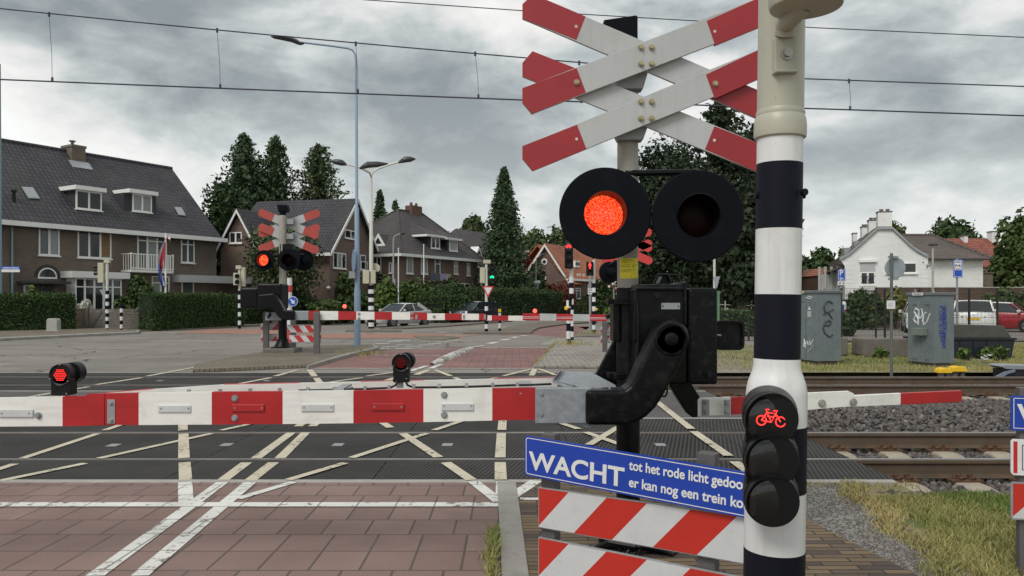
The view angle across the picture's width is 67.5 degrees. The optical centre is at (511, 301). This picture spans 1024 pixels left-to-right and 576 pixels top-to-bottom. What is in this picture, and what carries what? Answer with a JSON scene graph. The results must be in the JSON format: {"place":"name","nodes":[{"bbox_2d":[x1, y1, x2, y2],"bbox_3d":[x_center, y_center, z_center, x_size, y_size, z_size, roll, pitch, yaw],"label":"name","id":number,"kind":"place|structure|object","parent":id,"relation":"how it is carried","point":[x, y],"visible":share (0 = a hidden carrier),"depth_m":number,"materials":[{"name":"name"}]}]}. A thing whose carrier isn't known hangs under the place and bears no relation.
{"place":"outdoors","nodes":[
{"label":"outdoors","id":0,"kind":"place"},
{"bbox_2d":[0,328,136,336],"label":"pavement","id":1,"kind":"structure","parent":0,"point":[13,333],"depth_m":36.30,"materials":[{"name":"concrete"}]},
{"bbox_2d":[0,64,19,292],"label":"street lamp","id":2,"kind":"object","parent":1,"relation":"on","point":[9,268],"visible":0.93,"depth_m":38.46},
{"bbox_2d":[94,260,111,328],"bbox_3d":[-20.972,-0.281,39.234,0.858,3.701,0.240,0,0,0],"label":"traffic light","id":3,"kind":"object","parent":1,"relation":"on","point":[100,271],"visible":0.99,"depth_m":39.17,"materials":[{"name":"white plastic"}]},
{"bbox_2d":[115,321,307,331],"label":"sidewalk","id":4,"kind":"structure","parent":0,"point":[250,325],"depth_m":43.16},
{"bbox_2d":[134,286,245,330],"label":"clipped hedge","id":5,"kind":"object","parent":4,"relation":"on","point":[161,311],"visible":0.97,"depth_m":41.56,"materials":[{"name":"green plant"}]},
{"bbox_2d":[216,198,378,322],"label":"gabled house","id":6,"kind":"structure","parent":4,"relation":"on","point":[334,221],"depth_m":56.52,"materials":[{"name":"tile"}]},
{"bbox_2d":[289,143,352,199],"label":"conifer tree","id":7,"kind":"object","parent":4,"relation":"on","point":[316,175],"visible":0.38,"depth_m":71.34,"materials":[{"name":"green plant"}]},
{"bbox_2d":[373,202,483,288],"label":"brick villa","id":8,"kind":"object","parent":4,"relation":"on","point":[446,253],"visible":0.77,"depth_m":65.80,"materials":[{"name":"brick"}]},
{"bbox_2d":[524,243,587,286],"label":"orange roofed house","id":9,"kind":"structure","parent":4,"relation":"on","point":[555,254],"depth_m":85.00,"materials":[{"name":"brick"}]},
{"bbox_2d":[521,244,599,302],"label":"orange roofed wing","id":10,"kind":"structure","parent":4,"relation":"on","point":[580,260],"depth_m":87.42,"materials":[{"name":"brick"}]},
{"bbox_2d":[0,483,500,575],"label":"road paving","id":11,"kind":"structure","parent":0,"point":[285,541],"depth_m":5.09,"materials":[{"name":"brick"}]},
{"bbox_2d":[0,480,540,575],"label":"white markings","id":12,"kind":"object","parent":11,"relation":"on","point":[187,502],"visible":0.91,"depth_m":5.72,"materials":[{"name":"paint"}]},
{"bbox_2d":[477,519,508,575],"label":"kerb weeds","id":13,"kind":"object","parent":11,"relation":"on","point":[493,545],"visible":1,"depth_m":4.56,"materials":[{"name":"green plant"}]},
{"bbox_2d":[0,373,703,390],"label":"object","id":14,"kind":"structure","parent":0,"point":[27,381],"depth_m":15.19,"materials":[{"name":"metal"}]},
{"bbox_2d":[27,367,556,396],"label":"cream markings far track","id":15,"kind":"structure","parent":14,"relation":"on","point":[313,373],"depth_m":15.93,"materials":[{"name":"paint"}]},
{"bbox_2d":[0,391,741,417],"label":"asphalt between tracks","id":16,"kind":"object","parent":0,"point":[670,401],"visible":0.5,"depth_m":11.83},
{"bbox_2d":[0,320,753,372],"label":"asphalt intersection","id":17,"kind":"structure","parent":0,"point":[47,355],"depth_m":24.39,"materials":[{"name":"asphalt"}]},
{"bbox_2d":[0,330,139,340],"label":"kerb","id":18,"kind":"structure","parent":17,"relation":"on","point":[63,336],"depth_m":32.30,"materials":[{"name":"concrete"}]},
{"bbox_2d":[193,345,373,372],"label":"footpath island","id":19,"kind":"structure","parent":17,"relation":"on","point":[265,361],"depth_m":18.90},
{"bbox_2d":[254,204,319,352],"bbox_3d":[-6.480,-0.597,21.945,1.795,4.355,1.069,0,0,0],"label":"level crossing signal","id":20,"kind":"object","parent":19,"relation":"on","point":[289,258],"visible":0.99,"depth_m":22.00,"materials":[{"name":"metal"}]},
{"bbox_2d":[240,284,524,320],"bbox_3d":[-3.672,0.023,21.725,8.089,1.039,0.950,0,0,0],"label":"barrier machine","id":21,"kind":"object","parent":20,"relation":"attached to","point":[274,297],"visible":0.99,"depth_m":21.40,"materials":[{"name":"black metal"}]},
{"bbox_2d":[287,312,320,353],"bbox_3d":[-6.281,0.928,22.201,0.809,1.263,2.620,0,0,-33],"label":"barrier fence","id":22,"kind":"object","parent":19,"relation":"on","point":[293,328],"visible":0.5,"depth_m":21.49,"materials":[{"name":"metal"}]},
{"bbox_2d":[271,36,360,345],"bbox_3d":[-6.457,-3.583,25.076,2.951,10.285,0.697,0,0,0],"label":"street lamp","id":23,"kind":"object","parent":19,"relation":"on","point":[354,273],"visible":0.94,"depth_m":25.14,"materials":[{"name":"metal"}]},
{"bbox_2d":[345,328,400,331],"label":"traffic island","id":24,"kind":"structure","parent":17,"relation":"on","point":[374,330],"depth_m":38.11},
{"bbox_2d":[330,156,415,328],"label":"street lamp","id":25,"kind":"object","parent":24,"relation":"on","point":[372,275],"visible":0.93,"depth_m":40.50,"materials":[{"name":"grey metal"}]},
{"bbox_2d":[365,302,431,326],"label":"parked car","id":26,"kind":"object","parent":17,"relation":"on","point":[407,307],"visible":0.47,"depth_m":46.75,"materials":[{"name":"silver metal"}]},
{"bbox_2d":[449,301,499,322],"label":"parked car","id":27,"kind":"object","parent":17,"relation":"on","point":[473,307],"visible":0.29,"depth_m":54.58,"materials":[{"name":"black metal"}]},
{"bbox_2d":[463,330,532,333],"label":"traffic island","id":28,"kind":"structure","parent":17,"relation":"on","point":[499,332],"depth_m":35.72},
{"bbox_2d":[480,260,494,331],"bbox_3d":[-1.174,-0.229,36.613,0.714,3.498,0.300,0,0,0],"label":"traffic light","id":29,"kind":"object","parent":28,"relation":"on","point":[484,279],"visible":0.94,"depth_m":36.54,"materials":[{"name":"black plastic"}]},
{"bbox_2d":[501,321,596,330],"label":"traffic island kerb","id":30,"kind":"structure","parent":17,"relation":"on","point":[534,326],"depth_m":45.64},
{"bbox_2d":[320,334,480,337],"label":"cycle lane","id":31,"kind":"structure","parent":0,"point":[373,335],"depth_m":34.21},
{"bbox_2d":[0,419,896,480],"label":"crossing panels near track","id":32,"kind":"object","parent":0,"point":[321,446],"visible":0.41,"depth_m":7.91,"materials":[{"name":"rubber"}]},
{"bbox_2d":[0,402,744,480],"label":"road markings","id":33,"kind":"object","parent":32,"relation":"on","point":[185,472],"visible":0.81,"depth_m":7.83,"materials":[{"name":"paint"}]},
{"bbox_2d":[0,432,1015,448],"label":"rail","id":34,"kind":"object","parent":32,"relation":"on","point":[911,440],"visible":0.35,"depth_m":8.91,"materials":[{"name":"metal"}]},
{"bbox_2d":[0,458,1015,478],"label":"rail","id":35,"kind":"object","parent":32,"relation":"on","point":[946,468],"visible":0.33,"depth_m":7.41,"materials":[{"name":"metal"}]},
{"bbox_2d":[332,335,564,346],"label":"road","id":36,"kind":"structure","parent":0,"point":[527,341],"depth_m":28.39,"materials":[{"name":"asphalt"}]},
{"bbox_2d":[311,325,591,368],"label":"road paving","id":37,"kind":"structure","parent":0,"point":[499,358],"depth_m":20.50,"materials":[{"name":"brick"}]},
{"bbox_2d":[450,229,528,290],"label":"brick house","id":38,"kind":"structure","parent":0,"point":[472,240],"depth_m":82.93,"materials":[{"name":"brick"}]},
{"bbox_2d":[0,8,1023,109],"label":"messenger wire","id":39,"kind":"object","parent":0,"point":[356,43],"visible":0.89,"depth_m":14.74,"materials":[{"name":"metal"}]},
{"bbox_2d":[0,79,1023,115],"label":"contact wire","id":40,"kind":"object","parent":39,"relation":"hanging from","point":[463,97],"visible":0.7,"depth_m":14.74,"materials":[{"name":"metal"}]},
{"bbox_2d":[0,0,1023,258],"label":"sky","id":41,"kind":"structure","parent":0,"point":[922,168],"materials":[{"name":"grey"}]},
{"bbox_2d":[535,337,610,367],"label":"footpath","id":42,"kind":"structure","parent":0,"point":[562,355],"depth_m":20.93,"materials":[{"name":"concrete"}]},
{"bbox_2d":[565,242,573,339],"bbox_3d":[2.178,-0.337,29.168,0.368,3.814,0.427,0,0,0],"label":"traffic light","id":43,"kind":"object","parent":42,"relation":"on","point":[568,255],"visible":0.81,"depth_m":29.21,"materials":[{"name":"black plastic"}]},
{"bbox_2d":[599,229,652,282],"bbox_3d":[3.012,-0.545,20.228,1.531,4.191,0.656,0,0,-12],"label":"level crossing signal","id":44,"kind":"object","parent":42,"relation":"on","point":[608,271],"visible":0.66,"depth_m":20.14,"materials":[{"name":"metal"}]},
{"bbox_2d":[523,308,609,321],"bbox_3d":[1.854,0.285,20.556,3.145,0.628,0.889,0,0,0],"label":"barrier machine","id":45,"kind":"object","parent":44,"relation":"attached to","point":[561,317],"visible":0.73,"depth_m":20.20,"materials":[{"name":"metal"}]},
{"bbox_2d":[368,0,1023,37],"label":"feeder wire","id":46,"kind":"object","parent":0,"point":[697,20],"visible":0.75,"depth_m":17.49,"materials":[{"name":"metal"}]},
{"bbox_2d":[516,482,917,575],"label":"footpath","id":47,"kind":"structure","parent":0,"point":[829,553],"depth_m":4.63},
{"bbox_2d":[525,432,744,575],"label":"warning sign","id":48,"kind":"object","parent":47,"relation":"on","point":[708,532],"visible":0.86,"depth_m":3.65,"materials":[{"name":"metal"}]},
{"bbox_2d":[595,540,683,556],"bbox_3d":[0.788,1.486,4.652,0.551,0.131,0.224,0,0,0],"label":"cable bundle","id":49,"kind":"object","parent":47,"relation":"on","point":[609,545],"visible":0.4,"depth_m":4.60,"materials":[{"name":"black plastic"}]},
{"bbox_2d":[522,0,757,551],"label":"level crossing signal","id":50,"kind":"object","parent":47,"relation":"on","point":[606,213],"visible":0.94,"depth_m":4.66,"materials":[{"name":"grey metal"}]},
{"bbox_2d":[0,273,961,426],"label":"barrier machine","id":51,"kind":"object","parent":50,"relation":"attached to","point":[680,335],"visible":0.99,"depth_m":4.34,"materials":[{"name":"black metal"}]},
{"bbox_2d":[741,0,843,575],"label":"traffic light post","id":52,"kind":"object","parent":47,"relation":"on","point":[774,411],"visible":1,"depth_m":1.89,"materials":[{"name":"metal"}]},
{"bbox_2d":[498,307,1023,575],"bbox_3d":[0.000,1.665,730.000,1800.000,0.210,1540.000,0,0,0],"label":"ground","id":53,"kind":"structure","parent":0,"point":[918,525],"depth_m":16.95,"materials":[{"name":"soil"}]},
{"bbox_2d":[0,287,78,330],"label":"clipped hedge","id":54,"kind":"object","parent":53,"relation":"on","point":[25,311],"visible":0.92,"depth_m":38.34,"materials":[{"name":"green plant"}]},
{"bbox_2d":[1,138,267,325],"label":"brick house","id":55,"kind":"structure","parent":53,"relation":"on","point":[73,214],"depth_m":46.45,"materials":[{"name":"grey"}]},
{"bbox_2d":[37,229,60,256],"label":"window","id":56,"kind":"structure","parent":55,"relation":"in","point":[48,240],"depth_m":42.99,"materials":[{"name":"grey"}]},
{"bbox_2d":[76,232,112,259],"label":"window","id":57,"kind":"structure","parent":55,"relation":"in","point":[89,245],"depth_m":45.23,"materials":[{"name":"grey"}]},
{"bbox_2d":[75,278,121,311],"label":"window","id":58,"kind":"structure","parent":55,"relation":"in","point":[85,288],"depth_m":44.51,"materials":[{"name":"grey"}]},
{"bbox_2d":[137,236,166,269],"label":"window","id":59,"kind":"structure","parent":55,"relation":"in","point":[145,245],"depth_m":48.31,"materials":[{"name":"grey"}]},
{"bbox_2d":[126,274,155,306],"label":"garden shrub","id":60,"kind":"object","parent":53,"relation":"on","point":[137,285],"visible":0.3,"depth_m":42.16,"materials":[{"name":"green plant"}]},
{"bbox_2d":[200,173,241,275],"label":"broadleaf tree","id":61,"kind":"object","parent":53,"relation":"on","point":[222,206],"visible":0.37,"depth_m":59.01,"materials":[{"name":"green plant"}]},
{"bbox_2d":[216,132,274,210],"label":"conifer tree","id":62,"kind":"object","parent":53,"relation":"on","point":[243,179],"visible":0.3,"depth_m":67.37,"materials":[{"name":"green plant"}]},
{"bbox_2d":[247,134,301,207],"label":"conifer tree","id":63,"kind":"object","parent":53,"relation":"on","point":[275,173],"visible":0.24,"depth_m":69.51,"materials":[{"name":"green plant"}]},
{"bbox_2d":[234,213,327,297],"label":"broadleaf tree","id":64,"kind":"object","parent":53,"relation":"on","point":[299,277],"visible":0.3,"depth_m":49.64,"materials":[{"name":"green plant"}]},
{"bbox_2d":[0,372,595,372],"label":"panel edge behind far track","id":65,"kind":"object","parent":53,"relation":"on","point":[282,372],"depth_m":16.42,"materials":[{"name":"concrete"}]},
{"bbox_2d":[305,298,343,324],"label":"garden shrub","id":66,"kind":"object","parent":53,"relation":"on","point":[326,304],"visible":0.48,"depth_m":49.46,"materials":[{"name":"green plant"}]},
{"bbox_2d":[334,270,366,323],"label":"garden shrub","id":67,"kind":"object","parent":53,"relation":"on","point":[344,287],"visible":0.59,"depth_m":52.33,"materials":[{"name":"green plant"}]},
{"bbox_2d":[374,275,398,311],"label":"garden shrub","id":68,"kind":"object","parent":53,"relation":"on","point":[385,290],"visible":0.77,"depth_m":53.42,"materials":[{"name":"green plant"}]},
{"bbox_2d":[395,277,435,308],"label":"garden shrub","id":69,"kind":"object","parent":53,"relation":"on","point":[408,290],"visible":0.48,"depth_m":57.42,"materials":[{"name":"green plant"}]},
{"bbox_2d":[410,286,474,322],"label":"clipped hedge","id":70,"kind":"object","parent":53,"relation":"on","point":[442,303],"visible":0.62,"depth_m":54.48,"materials":[{"name":"green plant"}]},
{"bbox_2d":[0,479,897,485],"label":"concrete edge strip","id":71,"kind":"object","parent":53,"relation":"on","point":[874,481],"visible":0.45,"depth_m":6.51,"materials":[{"name":"concrete"}]},
{"bbox_2d":[473,166,537,292],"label":"conifer tree","id":72,"kind":"object","parent":53,"relation":"on","point":[503,244],"visible":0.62,"depth_m":70.16,"materials":[{"name":"green plant"}]},
{"bbox_2d":[497,481,528,575],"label":"kerb","id":73,"kind":"structure","parent":53,"relation":"on","point":[513,557],"depth_m":5.03,"materials":[{"name":"concrete"}]},
{"bbox_2d":[468,283,565,320],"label":"clipped hedge","id":74,"kind":"object","parent":53,"relation":"on","point":[529,300],"visible":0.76,"depth_m":63.33,"materials":[{"name":"green plant"}]},
{"bbox_2d":[591,276,615,314],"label":"garden shrub","id":75,"kind":"object","parent":53,"relation":"on","point":[604,292],"visible":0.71,"depth_m":69.51,"materials":[{"name":"green plant"}]},
{"bbox_2d":[638,132,701,285],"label":"broadleaf tree","id":76,"kind":"object","parent":53,"relation":"on","point":[671,157],"visible":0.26,"depth_m":50.86,"materials":[{"name":"green plant"}]},
{"bbox_2d":[666,155,741,309],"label":"broadleaf tree","id":77,"kind":"object","parent":53,"relation":"on","point":[700,275],"visible":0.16,"depth_m":49.36,"materials":[{"name":"green plant"}]},
{"bbox_2d":[712,207,755,312],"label":"broadleaf tree","id":78,"kind":"object","parent":53,"relation":"on","point":[735,263],"visible":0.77,"depth_m":41.05,"materials":[{"name":"green plant"}]},
{"bbox_2d":[671,101,802,310],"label":"broadleaf tree","id":79,"kind":"object","parent":53,"relation":"on","point":[719,116],"visible":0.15,"depth_m":55.19,"materials":[{"name":"green plant"}]},
{"bbox_2d":[802,246,835,273],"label":"broadleaf tree","id":80,"kind":"object","parent":53,"relation":"on","point":[822,258],"visible":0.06,"depth_m":73.34,"materials":[{"name":"green plant"}]},
{"bbox_2d":[844,287,869,329],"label":"garden shrub","id":81,"kind":"object","parent":53,"relation":"on","point":[854,304],"visible":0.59,"depth_m":41.09,"materials":[{"name":"green plant"}]},
{"bbox_2d":[818,209,929,299],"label":"white brick house","id":82,"kind":"structure","parent":53,"relation":"on","point":[863,259],"depth_m":50.10,"materials":[{"name":"brick"}]},
{"bbox_2d":[862,290,888,329],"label":"garden shrub","id":83,"kind":"object","parent":53,"relation":"on","point":[869,307],"visible":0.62,"depth_m":40.84,"materials":[{"name":"green plant"}]},
{"bbox_2d":[808,396,1009,484],"bbox_3d":[31.655,1.766,11.670,56.690,0.001,9.820,0,0,0],"label":"ballast bed","id":84,"kind":"object","parent":53,"relation":"on","point":[885,430],"depth_m":10.55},
{"bbox_2d":[4,377,1023,384],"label":"rail","id":85,"kind":"object","parent":84,"relation":"on","point":[894,380],"visible":0.35,"depth_m":15.47,"materials":[{"name":"metal"}]},
{"bbox_2d":[693,385,1023,394],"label":"rail","id":86,"kind":"object","parent":84,"relation":"on","point":[881,389],"depth_m":13.97,"materials":[{"name":"metal"}]},
{"bbox_2d":[737,395,1015,495],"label":"ballast","id":87,"kind":"structure","parent":84,"relation":"on","point":[999,409],"depth_m":10.74,"materials":[{"name":"gravel"}]},
{"bbox_2d":[826,444,931,492],"bbox_3d":[3.720,1.768,8.170,0.300,0.245,2.560,0,0,0],"label":"sleeper","id":88,"kind":"object","parent":84,"relation":"on","point":[842,449],"visible":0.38,"depth_m":7.30,"materials":[{"name":"concrete"}]},
{"bbox_2d":[865,444,998,491],"bbox_3d":[4.320,1.768,8.170,0.300,0.245,2.560,0,0,0],"label":"sleeper","id":89,"kind":"object","parent":84,"relation":"on","point":[972,482],"visible":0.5,"depth_m":7.32,"materials":[{"name":"concrete"}]},
{"bbox_2d":[914,444,1015,482],"bbox_3d":[4.920,1.768,8.170,0.300,0.245,2.560,0,0,0],"label":"sleeper","id":90,"kind":"object","parent":84,"relation":"on","point":[945,451],"visible":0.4,"depth_m":8.71,"materials":[{"name":"concrete"}]},
{"bbox_2d":[840,288,1023,340],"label":"fence","id":91,"kind":"object","parent":53,"relation":"on","point":[969,317],"visible":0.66,"depth_m":29.20,"materials":[{"name":"metal"}]},
{"bbox_2d":[901,234,993,286],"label":"white house wing","id":92,"kind":"structure","parent":53,"relation":"on","point":[947,252],"depth_m":54.00,"materials":[{"name":"paint"}]},
{"bbox_2d":[925,214,982,237],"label":"broadleaf tree","id":93,"kind":"object","parent":53,"relation":"on","point":[946,228],"visible":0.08,"depth_m":87.02,"materials":[{"name":"green plant"}]},
{"bbox_2d":[945,231,998,271],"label":"red roofed house","id":94,"kind":"structure","parent":53,"relation":"on","point":[984,245],"depth_m":65.16,"materials":[{"name":"tile"}]},
{"bbox_2d":[987,207,1023,286],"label":"broadleaf tree","id":95,"kind":"object","parent":53,"relation":"on","point":[1006,266],"visible":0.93,"depth_m":55.75,"materials":[{"name":"green plant"}]},
{"bbox_2d":[1010,387,1023,575],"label":"warning sign","id":96,"kind":"object","parent":53,"relation":"on","point":[1017,458],"visible":1,"depth_m":4.33,"materials":[{"name":"metal"}]},
{"bbox_2d":[580,327,1023,340],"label":"car park","id":97,"kind":"structure","parent":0,"point":[869,333],"depth_m":36.43,"materials":[{"name":"asphalt"}]},
{"bbox_2d":[874,287,1023,327],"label":"garden wall","id":98,"kind":"structure","parent":97,"relation":"on","point":[929,289],"depth_m":44.00,"materials":[{"name":"red brick"}]},
{"bbox_2d":[954,300,995,324],"bbox_3d":[22.332,0.759,37.203,2.188,1.681,4.440,0,0,29],"label":"parked car","id":99,"kind":"object","parent":97,"relation":"on","point":[975,310],"visible":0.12,"depth_m":35.41,"materials":[{"name":"white metal"}]},
{"bbox_2d":[993,302,1023,332],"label":"parked car","id":100,"kind":"object","parent":97,"relation":"on","point":[1013,314],"visible":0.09,"depth_m":38.06,"materials":[{"name":"red metal"}]},
{"bbox_2d":[717,344,1023,371],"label":"grass verge ground","id":101,"kind":"structure","parent":0,"point":[898,367],"depth_m":18.12,"materials":[{"name":"plant"}]},
{"bbox_2d":[801,287,842,364],"bbox_3d":[7.571,0.634,18.958,0.734,1.952,0.910,0,0,-15],"label":"electrical cabinet","id":102,"kind":"object","parent":101,"relation":"on","point":[821,326],"visible":0.82,"depth_m":18.58,"materials":[{"name":"metal"}]},
{"bbox_2d":[852,338,907,356],"bbox_3d":[10.415,1.300,21.575,1.373,0.519,0.750,0,0,0],"label":"concrete block","id":103,"kind":"object","parent":101,"relation":"on","point":[866,347],"depth_m":21.20,"materials":[{"name":"concrete"}]},
{"bbox_2d":[885,253,905,376],"bbox_3d":[7.893,0.372,15.732,0.437,2.715,0.117,0,0,0],"label":"traffic sign","id":104,"kind":"object","parent":101,"relation":"on","point":[895,267],"visible":0.98,"depth_m":15.71,"materials":[{"name":"metal"}]},
{"bbox_2d":[906,289,955,366],"bbox_3d":[9.939,0.657,18.300,0.805,1.906,0.847,0,0,-15],"label":"electrical cabinet","id":105,"kind":"object","parent":101,"relation":"on","point":[931,328],"visible":1,"depth_m":18.00,"materials":[{"name":"metal"}]},
{"bbox_2d":[903,324,1016,358],"bbox_3d":[12.330,1.119,21.150,2.482,1.004,1.160,0,0,0],"label":"skip","id":106,"kind":"object","parent":101,"relation":"on","point":[976,339],"visible":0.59,"depth_m":20.60,"materials":[{"name":"metal"}]},
{"bbox_2d":[806,483,966,575],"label":"gravel path","id":107,"kind":"structure","parent":0,"point":[847,530],"depth_m":5.36,"materials":[{"name":"gravel"}]},
{"bbox_2d":[835,478,974,575],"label":"path edge grass","id":108,"kind":"structure","parent":107,"relation":"on","point":[901,533],"depth_m":5.05,"materials":[{"name":"plant"}]},
{"bbox_2d":[875,487,1023,575],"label":"bank grass","id":109,"kind":"structure","parent":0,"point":[965,529],"depth_m":5.28,"materials":[{"name":"plant"}]},
{"bbox_2d":[988,363,1023,376],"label":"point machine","id":110,"kind":"object","parent":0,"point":[1007,370],"visible":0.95,"depth_m":15.99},
{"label":"garden wall","id":111,"kind":"object","parent":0,"visible":0},
{"bbox_2d":[85,307,138,328],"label":"wooden gate","id":112,"kind":"structure","parent":111,"relation":"attached to","point":[92,320],"depth_m":40.99,"materials":[{"name":"brown wood"}]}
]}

